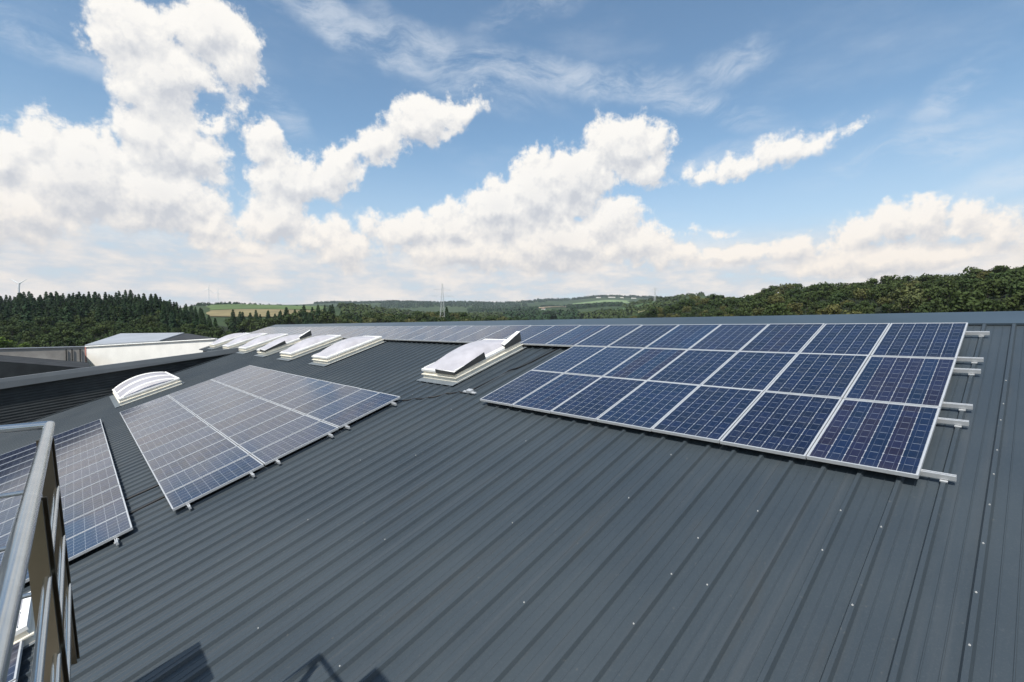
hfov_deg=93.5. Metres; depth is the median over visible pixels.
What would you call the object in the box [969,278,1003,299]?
broadleaf tree
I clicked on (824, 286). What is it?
broadleaf tree
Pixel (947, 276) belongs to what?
broadleaf tree
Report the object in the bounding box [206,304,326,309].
field
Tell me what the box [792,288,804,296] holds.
broadleaf tree
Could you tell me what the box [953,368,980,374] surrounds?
mounting rail
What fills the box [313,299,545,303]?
wood
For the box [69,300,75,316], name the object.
spruce tree
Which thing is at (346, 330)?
solar panel
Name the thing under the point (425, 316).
broadleaf tree
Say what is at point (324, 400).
solar panel
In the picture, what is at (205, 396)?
solar panel
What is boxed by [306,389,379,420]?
solar panel
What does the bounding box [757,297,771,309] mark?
broadleaf tree
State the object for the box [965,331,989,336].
mounting rail
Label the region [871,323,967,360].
solar panel
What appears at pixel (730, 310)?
broadleaf tree
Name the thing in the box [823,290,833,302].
broadleaf tree
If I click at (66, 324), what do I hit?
broadleaf tree
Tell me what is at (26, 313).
spruce tree
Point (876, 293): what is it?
broadleaf tree
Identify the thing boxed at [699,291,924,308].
wood
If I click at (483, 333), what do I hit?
solar panel
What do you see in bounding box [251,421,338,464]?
solar panel
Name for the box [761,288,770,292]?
broadleaf tree
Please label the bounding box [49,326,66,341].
broadleaf tree
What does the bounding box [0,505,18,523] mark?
solar panel
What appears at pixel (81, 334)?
broadleaf tree
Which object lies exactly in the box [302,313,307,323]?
spruce tree
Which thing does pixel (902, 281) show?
broadleaf tree
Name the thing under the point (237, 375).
solar panel
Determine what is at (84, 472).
solar panel
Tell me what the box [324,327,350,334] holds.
solar panel
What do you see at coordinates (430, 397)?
cable
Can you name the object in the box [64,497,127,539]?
solar panel
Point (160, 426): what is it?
solar panel
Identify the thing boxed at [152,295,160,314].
spruce tree
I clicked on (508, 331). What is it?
solar panel
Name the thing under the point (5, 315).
spruce tree
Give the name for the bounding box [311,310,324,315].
broadleaf tree
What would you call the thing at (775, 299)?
broadleaf tree
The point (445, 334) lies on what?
solar panel
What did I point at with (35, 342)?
broadleaf tree
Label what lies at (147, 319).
broadleaf tree
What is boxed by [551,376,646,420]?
solar panel
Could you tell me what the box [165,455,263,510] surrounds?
solar panel
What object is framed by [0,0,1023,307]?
sky
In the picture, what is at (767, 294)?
broadleaf tree
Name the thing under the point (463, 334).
solar panel
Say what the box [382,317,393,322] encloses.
broadleaf tree
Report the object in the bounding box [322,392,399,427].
solar panel
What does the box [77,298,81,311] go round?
spruce tree
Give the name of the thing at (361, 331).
solar panel
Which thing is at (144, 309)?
spruce tree
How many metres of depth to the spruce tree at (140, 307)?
307.67 m
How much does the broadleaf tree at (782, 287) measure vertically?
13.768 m
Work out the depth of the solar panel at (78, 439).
15.65 m
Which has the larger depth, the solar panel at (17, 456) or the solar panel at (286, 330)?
the solar panel at (286, 330)
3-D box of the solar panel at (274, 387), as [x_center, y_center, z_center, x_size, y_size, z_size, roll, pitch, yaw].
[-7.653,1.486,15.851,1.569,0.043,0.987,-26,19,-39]
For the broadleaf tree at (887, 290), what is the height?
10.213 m
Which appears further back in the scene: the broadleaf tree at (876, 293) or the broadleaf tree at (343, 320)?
the broadleaf tree at (343, 320)
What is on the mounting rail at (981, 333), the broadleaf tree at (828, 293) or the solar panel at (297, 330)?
the solar panel at (297, 330)
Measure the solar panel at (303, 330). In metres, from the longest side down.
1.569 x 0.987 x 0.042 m
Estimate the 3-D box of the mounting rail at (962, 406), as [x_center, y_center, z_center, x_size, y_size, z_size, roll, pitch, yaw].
[3.069,0.725,8.378,0.081,0.070,7.170,-26,18,-39]
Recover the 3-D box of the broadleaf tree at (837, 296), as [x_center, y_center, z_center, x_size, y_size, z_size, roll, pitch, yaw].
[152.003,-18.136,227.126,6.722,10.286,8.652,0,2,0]
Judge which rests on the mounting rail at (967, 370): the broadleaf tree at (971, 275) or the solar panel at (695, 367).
the solar panel at (695, 367)
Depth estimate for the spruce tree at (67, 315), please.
278.23 m
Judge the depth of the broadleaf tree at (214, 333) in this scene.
231.54 m
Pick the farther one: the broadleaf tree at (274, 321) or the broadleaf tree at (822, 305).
the broadleaf tree at (274, 321)
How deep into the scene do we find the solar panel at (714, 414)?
7.03 m
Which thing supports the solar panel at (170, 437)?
on the rail
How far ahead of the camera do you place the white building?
44.13 m
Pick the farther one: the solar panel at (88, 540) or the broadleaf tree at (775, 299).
the broadleaf tree at (775, 299)
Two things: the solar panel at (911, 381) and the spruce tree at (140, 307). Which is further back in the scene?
the spruce tree at (140, 307)
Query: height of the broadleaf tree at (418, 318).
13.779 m
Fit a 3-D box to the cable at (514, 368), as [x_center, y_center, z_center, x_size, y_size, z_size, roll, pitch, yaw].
[0.078,0.684,11.712,2.668,0.943,0.094,-1,2,-34]
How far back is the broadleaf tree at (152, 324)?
255.42 m
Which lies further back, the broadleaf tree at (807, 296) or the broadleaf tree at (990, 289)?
the broadleaf tree at (807, 296)
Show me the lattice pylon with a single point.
(443, 299)
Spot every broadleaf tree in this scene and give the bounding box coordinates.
[0,332,12,339]
[0,336,7,347]
[1,340,17,347]
[5,325,21,335]
[21,330,38,341]
[28,339,39,346]
[33,316,51,328]
[38,336,58,346]
[43,316,55,323]
[44,330,64,343]
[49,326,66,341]
[56,322,71,330]
[60,330,78,342]
[65,337,77,345]
[71,331,86,338]
[72,315,84,322]
[75,317,87,328]
[76,335,94,345]
[85,318,97,325]
[85,326,103,338]
[87,311,96,318]
[97,323,117,337]
[116,330,129,333]
[133,323,147,331]
[141,316,153,323]
[142,322,159,329]
[144,326,160,332]
[159,327,169,332]
[180,323,195,332]
[181,326,193,332]
[195,331,209,336]
[196,324,209,329]
[206,331,220,337]
[209,326,224,334]
[223,317,237,326]
[236,318,255,332]
[249,322,265,331]
[255,319,273,330]
[265,317,283,327]
[279,314,295,324]
[295,309,308,316]
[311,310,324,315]
[314,312,335,323]
[337,318,351,323]
[362,316,376,322]
[375,316,385,322]
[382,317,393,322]
[412,315,422,320]
[420,312,428,319]
[680,313,691,316]
[701,312,712,316]
[706,293,716,304]
[712,309,725,315]
[724,306,736,315]
[733,297,745,307]
[735,300,751,308]
[735,307,754,315]
[750,299,764,308]
[751,308,764,315]
[752,293,763,301]
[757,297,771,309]
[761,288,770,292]
[763,291,774,297]
[764,302,791,315]
[767,285,778,292]
[767,296,784,303]
[775,283,794,293]
[779,292,792,300]
[784,297,797,305]
[785,302,802,314]
[792,283,804,289]
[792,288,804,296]
[798,291,816,302]
[801,299,814,309]
[806,284,817,292]
[806,303,820,314]
[813,281,830,299]
[814,304,842,314]
[815,290,824,302]
[820,300,839,309]
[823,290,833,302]
[828,291,845,303]
[830,286,844,291]
[831,282,847,289]
[833,289,848,302]
[842,302,856,312]
[843,309,864,313]
[845,284,861,301]
[852,282,866,285]
[853,288,873,306]
[856,300,876,308]
[856,306,874,313]
[862,285,871,289]
[864,278,878,286]
[865,287,884,302]
[876,297,894,306]
[877,284,899,298]
[878,275,900,284]
[880,303,900,313]
[887,281,905,289]
[887,285,923,311]
[891,293,925,312]
[894,278,908,284]
[900,275,914,283]
[903,280,923,286]
[913,300,942,312]
[914,273,932,282]
[914,282,927,288]
[921,286,941,304]
[924,279,937,288]
[925,274,941,280]
[931,287,964,307]
[935,278,960,287]
[938,303,968,311]
[939,274,957,279]
[947,289,997,311]
[956,278,981,292]
[962,272,976,286]
[963,266,988,278]
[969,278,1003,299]
[976,270,999,279]
[977,298,1007,311]
[985,271,1013,297]
[993,265,1013,275]
[996,277,1022,297]
[1000,292,1023,310]
[1002,268,1023,280]
[1005,279,1023,296]
[1017,292,1023,310]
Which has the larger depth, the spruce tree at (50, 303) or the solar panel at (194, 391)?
the spruce tree at (50, 303)
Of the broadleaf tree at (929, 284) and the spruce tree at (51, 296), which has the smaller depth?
the broadleaf tree at (929, 284)
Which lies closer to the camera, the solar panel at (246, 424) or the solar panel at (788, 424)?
the solar panel at (788, 424)
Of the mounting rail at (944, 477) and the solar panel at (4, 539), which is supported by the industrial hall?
the mounting rail at (944, 477)
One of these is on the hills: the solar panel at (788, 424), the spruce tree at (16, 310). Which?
the spruce tree at (16, 310)
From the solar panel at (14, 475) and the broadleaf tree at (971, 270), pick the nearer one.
the solar panel at (14, 475)
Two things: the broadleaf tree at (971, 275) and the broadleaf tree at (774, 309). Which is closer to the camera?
the broadleaf tree at (774, 309)
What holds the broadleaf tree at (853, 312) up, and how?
on the forest floor at (878, 310)
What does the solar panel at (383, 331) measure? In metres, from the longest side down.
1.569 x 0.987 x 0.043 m
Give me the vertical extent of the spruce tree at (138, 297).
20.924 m
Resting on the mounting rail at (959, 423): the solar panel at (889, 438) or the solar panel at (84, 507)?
the solar panel at (889, 438)
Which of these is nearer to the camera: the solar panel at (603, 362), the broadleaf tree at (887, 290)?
the solar panel at (603, 362)
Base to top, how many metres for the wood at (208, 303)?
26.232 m
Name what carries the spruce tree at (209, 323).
on the hills
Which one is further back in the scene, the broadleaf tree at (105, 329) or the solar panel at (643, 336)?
the broadleaf tree at (105, 329)
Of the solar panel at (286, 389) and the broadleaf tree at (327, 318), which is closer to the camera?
the solar panel at (286, 389)
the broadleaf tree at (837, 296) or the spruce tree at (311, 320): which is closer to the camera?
the broadleaf tree at (837, 296)
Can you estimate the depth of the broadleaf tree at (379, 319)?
389.76 m
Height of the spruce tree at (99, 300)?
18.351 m
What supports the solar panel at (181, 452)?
on the rail
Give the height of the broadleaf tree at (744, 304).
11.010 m
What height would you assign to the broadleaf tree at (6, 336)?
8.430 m
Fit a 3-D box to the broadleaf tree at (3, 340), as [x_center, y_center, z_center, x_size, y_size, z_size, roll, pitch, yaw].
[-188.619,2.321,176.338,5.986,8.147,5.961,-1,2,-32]
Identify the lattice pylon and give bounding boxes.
[434,283,453,315]
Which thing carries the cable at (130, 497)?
on the industrial hall
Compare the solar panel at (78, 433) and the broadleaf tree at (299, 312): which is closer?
the solar panel at (78, 433)
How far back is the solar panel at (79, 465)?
12.69 m
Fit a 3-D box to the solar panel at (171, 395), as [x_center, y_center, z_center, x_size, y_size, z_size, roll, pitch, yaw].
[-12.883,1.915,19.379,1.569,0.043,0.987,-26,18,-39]
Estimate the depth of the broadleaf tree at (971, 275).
230.01 m
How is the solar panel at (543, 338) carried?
on the mounting rail at (974, 360)
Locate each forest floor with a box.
[7,323,218,347]
[653,290,1023,317]
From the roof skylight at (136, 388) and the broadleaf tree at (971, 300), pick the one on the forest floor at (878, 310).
the broadleaf tree at (971, 300)
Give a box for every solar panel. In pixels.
[0,442,36,459]
[0,447,36,464]
[0,453,34,470]
[0,459,32,477]
[0,466,30,484]
[0,474,28,492]
[0,483,25,501]
[0,495,21,511]
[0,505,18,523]
[0,518,14,536]
[0,533,9,552]
[0,551,4,564]
[6,640,23,681]
[25,511,132,582]
[42,465,116,497]
[53,419,101,439]
[54,423,102,444]
[55,427,103,449]
[56,432,105,455]
[56,437,107,462]
[57,443,109,469]
[58,450,111,477]
[59,457,113,486]
[61,474,119,508]
[63,485,123,523]
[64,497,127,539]
[120,395,169,415]
[122,398,173,419]
[124,401,178,423]
[126,404,183,428]
[129,408,188,434]
[132,411,194,439]
[135,416,201,445]
[138,420,208,453]
[142,426,217,461]
[147,432,225,470]
[152,438,236,481]
[158,446,249,494]
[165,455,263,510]
[168,379,214,397]
[172,381,220,400]
[176,384,226,403]
[180,386,233,407]
[185,388,240,411]
[191,391,248,415]
[196,394,257,419]
[203,398,267,425]
[211,365,255,380]
[211,401,278,431]
[216,367,261,383]
[219,405,290,437]
[222,368,269,385]
[228,370,277,387]
[228,410,303,445]
[235,371,286,390]
[239,415,319,454]
[243,373,296,393]
[251,375,307,397]
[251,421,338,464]
[260,377,317,401]
[267,327,292,334]
[268,327,287,333]
[270,380,331,404]
[275,327,297,333]
[280,327,302,333]
[280,382,345,409]
[286,327,308,334]
[289,327,314,334]
[292,385,361,414]
[295,327,320,334]
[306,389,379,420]
[311,327,327,332]
[312,326,345,336]
[312,327,334,335]
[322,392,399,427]
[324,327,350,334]
[332,326,361,334]
[340,326,370,337]
[342,326,380,337]
[354,326,390,336]
[368,326,401,335]
[379,326,413,338]
[384,326,426,339]
[395,326,439,340]
[409,326,454,340]
[423,326,471,341]
[439,326,488,342]
[456,326,507,342]
[478,325,530,340]
[480,370,563,405]
[505,325,553,342]
[512,373,600,412]
[521,325,579,345]
[532,346,605,372]
[545,325,608,346]
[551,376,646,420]
[565,347,643,376]
[574,325,641,346]
[596,380,699,430]
[603,348,686,379]
[607,325,677,347]
[645,324,720,349]
[649,349,737,384]
[651,385,763,442]
[690,324,768,351]
[701,351,797,390]
[720,391,841,458]
[740,323,824,352]
[765,353,868,399]
[799,323,889,356]
[806,399,940,478]
[843,356,955,408]
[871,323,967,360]
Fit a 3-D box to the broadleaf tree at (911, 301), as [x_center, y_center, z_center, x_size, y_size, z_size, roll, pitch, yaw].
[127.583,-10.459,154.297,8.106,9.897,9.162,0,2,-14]
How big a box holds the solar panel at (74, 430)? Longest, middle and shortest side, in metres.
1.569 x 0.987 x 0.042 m
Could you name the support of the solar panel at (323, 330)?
on the mounting rail at (974, 360)
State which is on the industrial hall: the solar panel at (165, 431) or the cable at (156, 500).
the cable at (156, 500)
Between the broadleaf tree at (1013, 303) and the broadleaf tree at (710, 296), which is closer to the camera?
the broadleaf tree at (1013, 303)
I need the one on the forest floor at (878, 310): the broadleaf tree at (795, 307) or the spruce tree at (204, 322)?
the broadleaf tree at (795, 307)
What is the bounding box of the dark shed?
[0,355,88,377]
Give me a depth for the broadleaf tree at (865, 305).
176.95 m
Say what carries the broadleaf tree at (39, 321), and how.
on the forest floor at (22, 341)
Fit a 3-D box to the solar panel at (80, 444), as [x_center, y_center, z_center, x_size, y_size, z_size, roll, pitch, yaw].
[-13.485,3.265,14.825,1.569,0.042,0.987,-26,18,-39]
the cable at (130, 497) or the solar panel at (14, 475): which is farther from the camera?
the solar panel at (14, 475)
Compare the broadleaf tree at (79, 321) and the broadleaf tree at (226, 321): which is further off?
the broadleaf tree at (226, 321)
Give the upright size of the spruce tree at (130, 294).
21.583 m
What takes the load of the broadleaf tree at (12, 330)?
on the forest floor at (22, 341)
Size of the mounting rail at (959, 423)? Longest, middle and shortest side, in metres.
7.170 x 0.081 x 0.070 m
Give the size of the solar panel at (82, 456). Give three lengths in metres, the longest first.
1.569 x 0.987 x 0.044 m
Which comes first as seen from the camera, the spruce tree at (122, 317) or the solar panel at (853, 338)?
the solar panel at (853, 338)
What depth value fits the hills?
3060.16 m
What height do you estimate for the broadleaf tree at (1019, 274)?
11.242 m
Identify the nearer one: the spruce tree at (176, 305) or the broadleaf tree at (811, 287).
the broadleaf tree at (811, 287)
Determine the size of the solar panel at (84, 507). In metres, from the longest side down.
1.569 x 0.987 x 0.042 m
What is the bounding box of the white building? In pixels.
[85,333,218,366]
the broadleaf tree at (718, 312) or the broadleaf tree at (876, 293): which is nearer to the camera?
the broadleaf tree at (876, 293)
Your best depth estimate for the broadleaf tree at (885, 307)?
159.18 m
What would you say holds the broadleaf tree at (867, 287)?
on the forest floor at (878, 310)
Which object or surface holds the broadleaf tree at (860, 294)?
on the forest floor at (878, 310)
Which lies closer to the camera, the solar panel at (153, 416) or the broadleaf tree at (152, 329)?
the solar panel at (153, 416)
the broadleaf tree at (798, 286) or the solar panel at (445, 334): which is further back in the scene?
the broadleaf tree at (798, 286)
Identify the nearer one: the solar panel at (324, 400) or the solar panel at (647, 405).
the solar panel at (647, 405)
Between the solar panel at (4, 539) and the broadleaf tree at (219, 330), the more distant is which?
the broadleaf tree at (219, 330)
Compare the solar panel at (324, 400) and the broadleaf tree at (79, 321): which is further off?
the broadleaf tree at (79, 321)
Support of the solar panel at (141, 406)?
on the rail
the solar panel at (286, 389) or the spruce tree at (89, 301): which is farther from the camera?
the spruce tree at (89, 301)
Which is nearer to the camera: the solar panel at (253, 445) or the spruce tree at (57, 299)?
the solar panel at (253, 445)
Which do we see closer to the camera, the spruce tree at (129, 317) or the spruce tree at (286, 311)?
the spruce tree at (129, 317)
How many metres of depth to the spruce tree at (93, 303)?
336.55 m
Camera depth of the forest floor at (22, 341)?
233.67 m
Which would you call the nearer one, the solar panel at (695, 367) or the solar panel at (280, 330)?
the solar panel at (695, 367)
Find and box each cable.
[125,484,158,500]
[129,495,164,514]
[396,391,463,401]
[473,348,556,389]
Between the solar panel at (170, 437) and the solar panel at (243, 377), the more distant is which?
the solar panel at (243, 377)
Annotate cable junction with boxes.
[463,389,476,393]
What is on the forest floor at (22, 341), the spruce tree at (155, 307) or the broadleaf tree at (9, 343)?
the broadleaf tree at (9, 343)
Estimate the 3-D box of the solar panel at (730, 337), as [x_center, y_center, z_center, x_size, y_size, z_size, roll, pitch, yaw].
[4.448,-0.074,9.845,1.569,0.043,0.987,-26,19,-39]
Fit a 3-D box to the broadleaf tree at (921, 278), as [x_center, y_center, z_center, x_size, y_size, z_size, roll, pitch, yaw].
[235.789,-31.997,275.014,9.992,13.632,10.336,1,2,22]
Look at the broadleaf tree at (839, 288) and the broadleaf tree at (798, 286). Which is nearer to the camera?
the broadleaf tree at (839, 288)
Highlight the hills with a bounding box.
[181,296,706,327]
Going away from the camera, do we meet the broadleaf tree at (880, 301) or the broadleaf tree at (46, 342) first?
the broadleaf tree at (880, 301)
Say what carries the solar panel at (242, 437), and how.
on the rail
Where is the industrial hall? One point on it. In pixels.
(454, 537)
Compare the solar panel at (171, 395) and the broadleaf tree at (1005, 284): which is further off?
the broadleaf tree at (1005, 284)
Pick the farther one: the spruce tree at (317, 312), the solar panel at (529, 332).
the spruce tree at (317, 312)
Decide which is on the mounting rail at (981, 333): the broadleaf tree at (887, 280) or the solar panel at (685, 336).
the solar panel at (685, 336)
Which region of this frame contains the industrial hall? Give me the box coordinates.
[0,311,1023,681]
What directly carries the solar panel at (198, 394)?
on the rail
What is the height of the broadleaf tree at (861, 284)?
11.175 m
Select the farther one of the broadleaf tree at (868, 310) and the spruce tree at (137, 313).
the spruce tree at (137, 313)
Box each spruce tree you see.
[0,306,10,321]
[6,299,11,308]
[12,298,20,316]
[18,293,22,308]
[18,300,32,330]
[28,293,34,307]
[34,300,45,317]
[46,292,54,305]
[47,299,52,309]
[53,294,60,310]
[54,306,63,328]
[60,303,74,327]
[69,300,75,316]
[73,294,79,306]
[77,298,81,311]
[80,300,89,318]
[87,298,92,309]
[89,297,96,310]
[91,292,97,304]
[93,305,103,325]
[95,297,101,309]
[113,292,119,306]
[116,307,126,325]
[121,302,126,312]
[125,297,132,312]
[125,304,134,325]
[127,290,133,301]
[130,306,140,328]
[135,293,141,306]
[138,301,143,316]
[141,293,147,310]
[142,304,146,315]
[146,303,154,316]
[148,294,153,304]
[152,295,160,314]
[158,306,168,327]
[167,310,178,332]
[174,301,179,314]
[179,310,191,333]
[189,305,194,320]
[192,315,199,334]
[201,315,207,330]
[208,318,212,330]
[228,310,237,330]
[228,314,237,332]
[236,311,244,332]
[245,313,252,332]
[253,310,258,318]
[282,307,289,316]
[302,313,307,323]
[308,313,314,323]
[313,305,321,323]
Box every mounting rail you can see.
[114,537,118,545]
[396,340,983,363]
[920,469,956,482]
[937,417,968,427]
[942,402,972,410]
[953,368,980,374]
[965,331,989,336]
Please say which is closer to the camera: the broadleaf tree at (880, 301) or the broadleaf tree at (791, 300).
the broadleaf tree at (880, 301)
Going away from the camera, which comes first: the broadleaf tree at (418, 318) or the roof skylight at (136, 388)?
the roof skylight at (136, 388)
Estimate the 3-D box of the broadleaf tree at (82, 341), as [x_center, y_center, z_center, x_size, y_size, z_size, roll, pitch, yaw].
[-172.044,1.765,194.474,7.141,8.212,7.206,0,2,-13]
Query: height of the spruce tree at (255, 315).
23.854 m
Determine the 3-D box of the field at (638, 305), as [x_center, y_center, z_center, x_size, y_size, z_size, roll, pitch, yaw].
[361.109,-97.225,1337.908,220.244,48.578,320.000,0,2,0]
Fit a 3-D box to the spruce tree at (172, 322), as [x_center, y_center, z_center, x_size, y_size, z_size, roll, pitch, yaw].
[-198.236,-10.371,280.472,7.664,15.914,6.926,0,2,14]
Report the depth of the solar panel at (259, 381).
17.33 m
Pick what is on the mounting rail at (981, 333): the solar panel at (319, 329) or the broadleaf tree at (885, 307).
the solar panel at (319, 329)
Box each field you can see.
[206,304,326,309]
[206,309,320,316]
[573,300,628,303]
[615,301,662,309]
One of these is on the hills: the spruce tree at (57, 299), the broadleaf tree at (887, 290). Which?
the spruce tree at (57, 299)
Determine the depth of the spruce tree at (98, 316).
280.05 m
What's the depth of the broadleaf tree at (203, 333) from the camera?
212.36 m
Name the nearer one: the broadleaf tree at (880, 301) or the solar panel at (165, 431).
the solar panel at (165, 431)
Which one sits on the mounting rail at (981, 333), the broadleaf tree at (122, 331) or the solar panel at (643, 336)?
the solar panel at (643, 336)
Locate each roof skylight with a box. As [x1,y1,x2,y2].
[13,591,35,649]
[109,371,183,407]
[207,333,250,348]
[222,333,267,348]
[237,334,287,353]
[254,330,311,356]
[278,335,343,360]
[309,336,385,365]
[416,331,525,385]
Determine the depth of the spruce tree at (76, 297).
334.14 m
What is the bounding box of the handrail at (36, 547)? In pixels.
[0,421,79,681]
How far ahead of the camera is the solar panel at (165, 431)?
13.82 m
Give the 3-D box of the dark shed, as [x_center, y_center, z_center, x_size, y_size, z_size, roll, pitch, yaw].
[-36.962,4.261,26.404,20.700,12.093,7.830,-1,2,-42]
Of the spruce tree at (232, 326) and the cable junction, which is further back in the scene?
the spruce tree at (232, 326)
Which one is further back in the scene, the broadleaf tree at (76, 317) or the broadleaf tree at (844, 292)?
the broadleaf tree at (76, 317)
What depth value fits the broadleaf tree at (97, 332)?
233.21 m
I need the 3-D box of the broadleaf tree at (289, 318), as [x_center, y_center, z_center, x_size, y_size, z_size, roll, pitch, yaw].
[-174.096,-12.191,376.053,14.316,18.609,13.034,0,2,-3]
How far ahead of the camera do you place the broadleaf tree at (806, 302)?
230.17 m
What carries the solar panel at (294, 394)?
on the rail
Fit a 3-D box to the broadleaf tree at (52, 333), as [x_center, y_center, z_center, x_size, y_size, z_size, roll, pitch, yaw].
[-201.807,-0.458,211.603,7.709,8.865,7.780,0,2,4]
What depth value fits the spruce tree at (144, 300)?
336.21 m
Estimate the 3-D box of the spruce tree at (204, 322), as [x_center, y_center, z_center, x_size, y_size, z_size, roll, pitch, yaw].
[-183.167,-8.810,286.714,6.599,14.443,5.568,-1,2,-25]
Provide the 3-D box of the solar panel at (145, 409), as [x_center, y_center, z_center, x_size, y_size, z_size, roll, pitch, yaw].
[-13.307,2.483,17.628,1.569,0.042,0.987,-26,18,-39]
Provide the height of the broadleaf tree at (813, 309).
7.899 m
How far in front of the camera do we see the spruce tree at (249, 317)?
393.70 m
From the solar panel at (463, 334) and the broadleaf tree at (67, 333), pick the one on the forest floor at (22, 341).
the broadleaf tree at (67, 333)
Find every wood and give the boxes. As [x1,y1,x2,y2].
[0,284,890,346]
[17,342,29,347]
[191,301,337,306]
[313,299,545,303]
[337,302,503,318]
[380,301,623,319]
[537,294,661,300]
[577,292,704,318]
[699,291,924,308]
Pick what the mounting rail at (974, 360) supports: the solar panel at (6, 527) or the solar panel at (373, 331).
the solar panel at (373, 331)
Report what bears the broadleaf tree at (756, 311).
on the forest floor at (878, 310)
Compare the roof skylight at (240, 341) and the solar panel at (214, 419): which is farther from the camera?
the roof skylight at (240, 341)
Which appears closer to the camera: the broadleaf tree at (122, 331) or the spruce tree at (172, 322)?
the broadleaf tree at (122, 331)
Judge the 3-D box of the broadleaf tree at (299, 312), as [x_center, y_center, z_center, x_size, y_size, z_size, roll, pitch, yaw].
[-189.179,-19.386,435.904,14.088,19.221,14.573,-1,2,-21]
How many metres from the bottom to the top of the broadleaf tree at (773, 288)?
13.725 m
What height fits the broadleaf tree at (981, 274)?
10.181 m
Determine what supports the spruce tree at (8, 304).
on the hills
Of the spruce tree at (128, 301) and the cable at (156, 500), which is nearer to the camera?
the cable at (156, 500)
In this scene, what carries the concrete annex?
on the ground
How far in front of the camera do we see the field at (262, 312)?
979.14 m
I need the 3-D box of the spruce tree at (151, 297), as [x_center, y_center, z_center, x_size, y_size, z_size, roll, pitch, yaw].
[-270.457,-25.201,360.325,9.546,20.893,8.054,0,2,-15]
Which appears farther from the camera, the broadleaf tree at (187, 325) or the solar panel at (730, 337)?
the broadleaf tree at (187, 325)
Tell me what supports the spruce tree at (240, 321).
on the forest floor
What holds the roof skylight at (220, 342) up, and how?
on the industrial hall
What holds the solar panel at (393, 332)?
on the mounting rail at (974, 360)
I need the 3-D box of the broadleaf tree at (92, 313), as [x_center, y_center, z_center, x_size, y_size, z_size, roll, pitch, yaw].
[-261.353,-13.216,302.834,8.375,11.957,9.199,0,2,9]
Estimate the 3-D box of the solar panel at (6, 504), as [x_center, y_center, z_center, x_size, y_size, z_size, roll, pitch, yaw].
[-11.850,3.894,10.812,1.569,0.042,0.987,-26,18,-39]
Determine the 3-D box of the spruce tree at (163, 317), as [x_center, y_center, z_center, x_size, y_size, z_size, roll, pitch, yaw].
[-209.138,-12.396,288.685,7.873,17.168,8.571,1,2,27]
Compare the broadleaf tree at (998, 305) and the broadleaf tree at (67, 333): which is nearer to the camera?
the broadleaf tree at (998, 305)
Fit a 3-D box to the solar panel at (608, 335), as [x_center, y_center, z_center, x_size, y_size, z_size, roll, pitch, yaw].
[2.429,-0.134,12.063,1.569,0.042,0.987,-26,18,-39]
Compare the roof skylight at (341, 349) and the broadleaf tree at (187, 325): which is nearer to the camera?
the roof skylight at (341, 349)
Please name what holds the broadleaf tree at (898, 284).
on the forest floor at (878, 310)
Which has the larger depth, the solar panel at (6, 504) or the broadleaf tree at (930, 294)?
the broadleaf tree at (930, 294)
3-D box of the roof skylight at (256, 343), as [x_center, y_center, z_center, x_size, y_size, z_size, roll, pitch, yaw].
[-14.164,0.010,27.310,2.660,0.539,1.650,-26,18,-39]
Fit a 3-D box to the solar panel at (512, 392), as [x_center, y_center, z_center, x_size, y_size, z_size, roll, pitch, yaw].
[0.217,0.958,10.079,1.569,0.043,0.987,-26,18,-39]
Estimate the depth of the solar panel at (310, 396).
13.56 m
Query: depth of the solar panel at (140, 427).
15.33 m
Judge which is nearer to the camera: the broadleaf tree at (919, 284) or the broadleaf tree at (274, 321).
the broadleaf tree at (919, 284)
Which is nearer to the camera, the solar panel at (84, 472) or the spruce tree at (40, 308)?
the solar panel at (84, 472)
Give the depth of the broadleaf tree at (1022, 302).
127.07 m
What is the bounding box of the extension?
[0,348,238,424]
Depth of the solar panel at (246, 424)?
12.55 m
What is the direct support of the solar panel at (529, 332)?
on the mounting rail at (981, 333)
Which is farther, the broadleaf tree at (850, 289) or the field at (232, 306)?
the field at (232, 306)
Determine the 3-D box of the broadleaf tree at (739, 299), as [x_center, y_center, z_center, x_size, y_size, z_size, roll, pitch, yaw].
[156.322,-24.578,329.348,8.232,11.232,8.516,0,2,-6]
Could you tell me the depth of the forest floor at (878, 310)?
224.59 m
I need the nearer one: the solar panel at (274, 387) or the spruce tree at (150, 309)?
the solar panel at (274, 387)
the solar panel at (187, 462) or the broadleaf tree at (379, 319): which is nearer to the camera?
the solar panel at (187, 462)
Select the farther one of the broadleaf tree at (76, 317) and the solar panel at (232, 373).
the broadleaf tree at (76, 317)
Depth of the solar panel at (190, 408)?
16.32 m
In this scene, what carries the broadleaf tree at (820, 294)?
on the forest floor at (878, 310)
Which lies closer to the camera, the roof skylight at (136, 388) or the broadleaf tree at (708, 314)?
the roof skylight at (136, 388)
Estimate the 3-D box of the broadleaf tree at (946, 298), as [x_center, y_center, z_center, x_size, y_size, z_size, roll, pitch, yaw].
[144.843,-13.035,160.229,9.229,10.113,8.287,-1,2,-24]
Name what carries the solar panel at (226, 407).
on the rail
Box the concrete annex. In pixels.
[0,346,84,361]
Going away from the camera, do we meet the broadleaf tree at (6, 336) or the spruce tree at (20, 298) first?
the broadleaf tree at (6, 336)
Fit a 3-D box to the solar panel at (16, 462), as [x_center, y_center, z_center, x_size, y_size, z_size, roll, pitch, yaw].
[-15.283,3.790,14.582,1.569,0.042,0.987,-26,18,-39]
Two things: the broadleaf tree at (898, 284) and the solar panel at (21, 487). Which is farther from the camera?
the broadleaf tree at (898, 284)
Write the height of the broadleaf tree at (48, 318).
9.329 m
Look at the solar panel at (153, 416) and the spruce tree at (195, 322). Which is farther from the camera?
the spruce tree at (195, 322)

